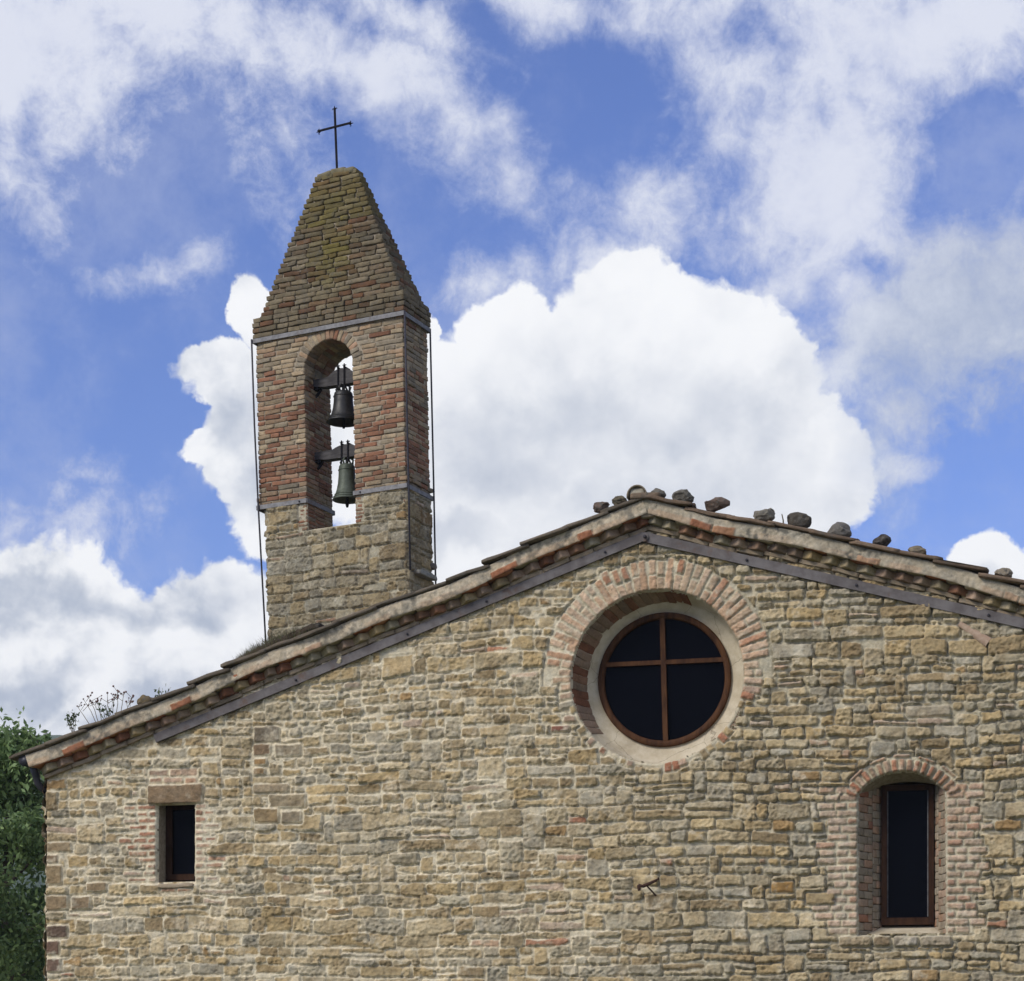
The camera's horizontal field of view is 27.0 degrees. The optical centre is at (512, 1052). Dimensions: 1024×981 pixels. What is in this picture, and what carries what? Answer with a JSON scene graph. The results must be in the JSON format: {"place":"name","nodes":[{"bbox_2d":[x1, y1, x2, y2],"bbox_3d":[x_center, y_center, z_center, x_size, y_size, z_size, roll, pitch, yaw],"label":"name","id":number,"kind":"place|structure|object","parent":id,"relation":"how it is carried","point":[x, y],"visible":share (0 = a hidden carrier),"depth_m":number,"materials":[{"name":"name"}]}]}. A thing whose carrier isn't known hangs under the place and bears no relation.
{"place":"outdoors","nodes":[
{"label":"outdoors","id":0,"kind":"place"},
{"bbox_2d":[0,735,61,980],"bbox_3d":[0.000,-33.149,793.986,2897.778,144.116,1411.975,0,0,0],"label":"hills","id":1,"kind":"structure","parent":0,"point":[39,883],"depth_m":494.33,"materials":[{"name":"green plant"}]},
{"bbox_2d":[0,0,1023,734],"label":"sky","id":2,"kind":"structure","parent":0,"point":[755,255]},
{"bbox_3d":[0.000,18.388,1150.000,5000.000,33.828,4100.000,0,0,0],"label":"ground","id":3,"kind":"structure","parent":0,"visible":0},
{"bbox_2d":[0,810,29,980],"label":"leafy tree","id":4,"kind":"object","parent":3,"relation":"on","point":[3,901],"visible":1,"depth_m":25.92,"materials":[{"name":"green plant"}]},
{"bbox_2d":[0,958,44,980],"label":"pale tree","id":5,"kind":"object","parent":3,"relation":"on","point":[35,973],"visible":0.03,"depth_m":45.80,"materials":[{"name":"green plant"}]},
{"bbox_2d":[0,706,51,980],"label":"leafy tree","id":6,"kind":"object","parent":3,"relation":"on","point":[22,839],"visible":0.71,"depth_m":27.22,"materials":[{"name":"green plant"}]},
{"bbox_2d":[9,485,1023,980],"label":"church","id":7,"kind":"structure","parent":3,"relation":"on","point":[641,733],"depth_m":18.59,"materials":[{"name":"rubble stone"},{"name":"brick"},{"name":"terracotta tile"}]},
{"bbox_2d":[64,712,79,731],"bbox_3d":[-4.062,-3.042,19.681,0.146,0.246,0.092,0,0,-12],"label":"leafy sprig","id":8,"kind":"object","parent":7,"relation":"on","point":[74,715],"visible":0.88,"depth_m":19.68,"materials":[{"name":"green plant"}]},
{"bbox_2d":[76,702,88,723],"bbox_3d":[-3.937,-3.099,19.704,0.187,0.290,0.034,0,0,11],"label":"dry weed","id":9,"kind":"object","parent":7,"relation":"on","point":[83,710],"visible":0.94,"depth_m":19.70,"materials":[{"name":"brown plant"}]},
{"bbox_2d":[83,694,95,721],"bbox_3d":[-3.884,-3.143,19.699,0.169,0.340,0.054,0,0,11],"label":"dry weed","id":10,"kind":"object","parent":7,"relation":"on","point":[90,705],"visible":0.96,"depth_m":19.69,"materials":[{"name":"brown plant"}]},
{"bbox_2d":[87,692,101,720],"bbox_3d":[-3.855,-3.160,19.683,0.149,0.352,0.064,0,0,0],"label":"dry weed","id":11,"kind":"object","parent":7,"relation":"on","point":[95,703],"visible":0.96,"depth_m":19.67,"materials":[{"name":"brown plant"}]},
{"bbox_2d":[96,702,114,718],"bbox_3d":[-3.747,-3.136,19.611,0.174,0.214,0.106,0,0,0],"label":"leafy sprig","id":12,"kind":"object","parent":7,"relation":"on","point":[102,710],"visible":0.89,"depth_m":19.61,"materials":[{"name":"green plant"}]},
{"bbox_2d":[101,692,115,714],"bbox_3d":[-3.710,-3.168,19.647,0.165,0.315,0.036,0,0,-17],"label":"dry weed","id":13,"kind":"object","parent":7,"relation":"on","point":[107,700],"visible":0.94,"depth_m":19.64,"materials":[{"name":"brown plant"}]},
{"bbox_2d":[112,685,118,711],"bbox_3d":[-3.652,-3.203,19.628,0.063,0.364,0.031,0,0,0],"label":"dry weed","id":14,"kind":"object","parent":7,"relation":"on","point":[114,697],"visible":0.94,"depth_m":19.62,"materials":[{"name":"brown plant"}]},
{"bbox_2d":[137,695,151,703],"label":"roof stone","id":15,"kind":"object","parent":7,"relation":"on","point":[142,699],"visible":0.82,"depth_m":19.34,"materials":[{"name":"beige stone"}]},
{"bbox_2d":[154,687,168,696],"bbox_3d":[-3.212,-3.282,19.497,0.166,0.204,0.115,0,0,-25],"label":"leafy sprig","id":16,"kind":"object","parent":7,"relation":"on","point":[158,691],"visible":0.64,"depth_m":19.49,"materials":[{"name":"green plant"}]},
{"bbox_2d":[166,805,194,880],"bbox_3d":[-2.995,-1.935,19.598,0.384,0.705,0.060,0,0,13],"label":"small window","id":17,"kind":"structure","parent":7,"relation":"in","point":[180,819],"depth_m":19.61,"materials":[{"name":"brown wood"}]},
{"bbox_2d":[232,626,315,658],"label":"roof turf","id":18,"kind":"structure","parent":7,"relation":"on","point":[253,648],"depth_m":19.16,"materials":[{"name":"plant"}]},
{"bbox_2d":[251,106,436,640],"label":"bell tower","id":19,"kind":"structure","parent":7,"relation":"on","point":[343,286],"depth_m":29.55,"materials":[{"name":"brick"}]},
{"bbox_2d":[313,363,354,428],"bbox_3d":[-2.413,-9.155,29.769,0.841,0.881,0.475,0,0,3],"label":"bell","id":20,"kind":"object","parent":19,"relation":"attached to","point":[342,414],"visible":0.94,"depth_m":29.70,"materials":[{"name":"brown metal"}]},
{"bbox_2d":[314,440,355,507],"bbox_3d":[-2.396,-8.067,29.784,0.878,0.920,0.410,0,0,25],"label":"bell","id":21,"kind":"object","parent":19,"relation":"attached to","point":[346,488],"visible":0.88,"depth_m":29.68,"materials":[{"name":"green metal"}]},
{"bbox_2d":[593,502,609,512],"bbox_3d":[0.770,-4.721,18.463,0.160,0.099,0.128,0,0,13],"label":"roof stone","id":22,"kind":"object","parent":7,"relation":"on","point":[598,507],"visible":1,"depth_m":18.42,"materials":[{"name":"stone"}]},
{"bbox_2d":[612,495,626,504],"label":"roof stone","id":23,"kind":"object","parent":7,"relation":"on","point":[616,500],"visible":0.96,"depth_m":18.39,"materials":[{"name":"grey stone"}]},
{"bbox_2d":[651,488,665,497],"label":"roof stone","id":24,"kind":"object","parent":7,"relation":"on","point":[663,493],"visible":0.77,"depth_m":18.31,"materials":[{"name":"grey stone"}]},
{"bbox_2d":[598,612,730,746],"bbox_3d":[1.333,-3.267,18.689,1.177,1.177,0.062,0,0,13],"label":"round window","id":25,"kind":"structure","parent":7,"relation":"in","point":[664,679],"depth_m":18.69,"materials":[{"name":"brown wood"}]},
{"bbox_2d":[672,489,693,501],"bbox_3d":[1.466,-4.769,18.298,0.189,0.132,0.160,0,0,13],"label":"roof stone","id":26,"kind":"object","parent":7,"relation":"on","point":[683,495],"visible":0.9,"depth_m":18.25,"materials":[{"name":"grey stone"}]},
{"bbox_2d":[704,497,729,511],"bbox_3d":[1.752,-4.685,18.236,0.230,0.121,0.170,0,0,36],"label":"roof stone","id":27,"kind":"object","parent":7,"relation":"on","point":[715,504],"visible":1,"depth_m":18.18,"materials":[{"name":"stone"}]},
{"bbox_2d":[753,508,774,521],"bbox_3d":[2.141,-4.571,18.146,0.189,0.130,0.156,0,0,13],"label":"roof stone","id":28,"kind":"object","parent":7,"relation":"on","point":[766,515],"visible":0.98,"depth_m":18.09,"materials":[{"name":"grey stone"}]},
{"bbox_2d":[787,512,811,527],"bbox_3d":[2.435,-4.508,18.077,0.211,0.155,0.172,0,0,13],"label":"roof stone","id":29,"kind":"object","parent":7,"relation":"on","point":[800,519],"visible":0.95,"depth_m":18.01,"materials":[{"name":"grey stone"}]},
{"bbox_2d":[827,522,851,536],"bbox_3d":[2.760,-4.408,18.003,0.212,0.160,0.182,0,0,13],"label":"roof stone","id":30,"kind":"object","parent":7,"relation":"on","point":[840,528],"visible":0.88,"depth_m":17.93,"materials":[{"name":"grey stone"}]},
{"bbox_2d":[872,534,890,545],"bbox_3d":[3.110,-4.297,17.923,0.158,0.113,0.136,0,0,13],"label":"roof stone","id":31,"kind":"object","parent":7,"relation":"on","point":[883,539],"visible":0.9,"depth_m":17.88,"materials":[{"name":"grey stone"}]},
{"bbox_2d":[881,784,933,925],"bbox_3d":[3.383,-1.688,18.227,0.443,1.196,0.060,0,0,13],"label":"arched window","id":32,"kind":"structure","parent":7,"relation":"in","point":[907,811],"depth_m":18.23,"materials":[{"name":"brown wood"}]},
{"bbox_2d":[908,546,925,553],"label":"roof stone","id":33,"kind":"object","parent":7,"relation":"on","point":[919,549],"visible":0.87,"depth_m":17.81,"materials":[{"name":"beige stone"}]},
{"bbox_2d":[994,568,1012,576],"bbox_3d":[4.081,-3.976,17.694,0.153,0.095,0.134,0,0,13],"label":"roof stone","id":34,"kind":"object","parent":7,"relation":"on","point":[1006,572],"visible":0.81,"depth_m":17.65,"materials":[{"name":"beige stone"}]}
]}

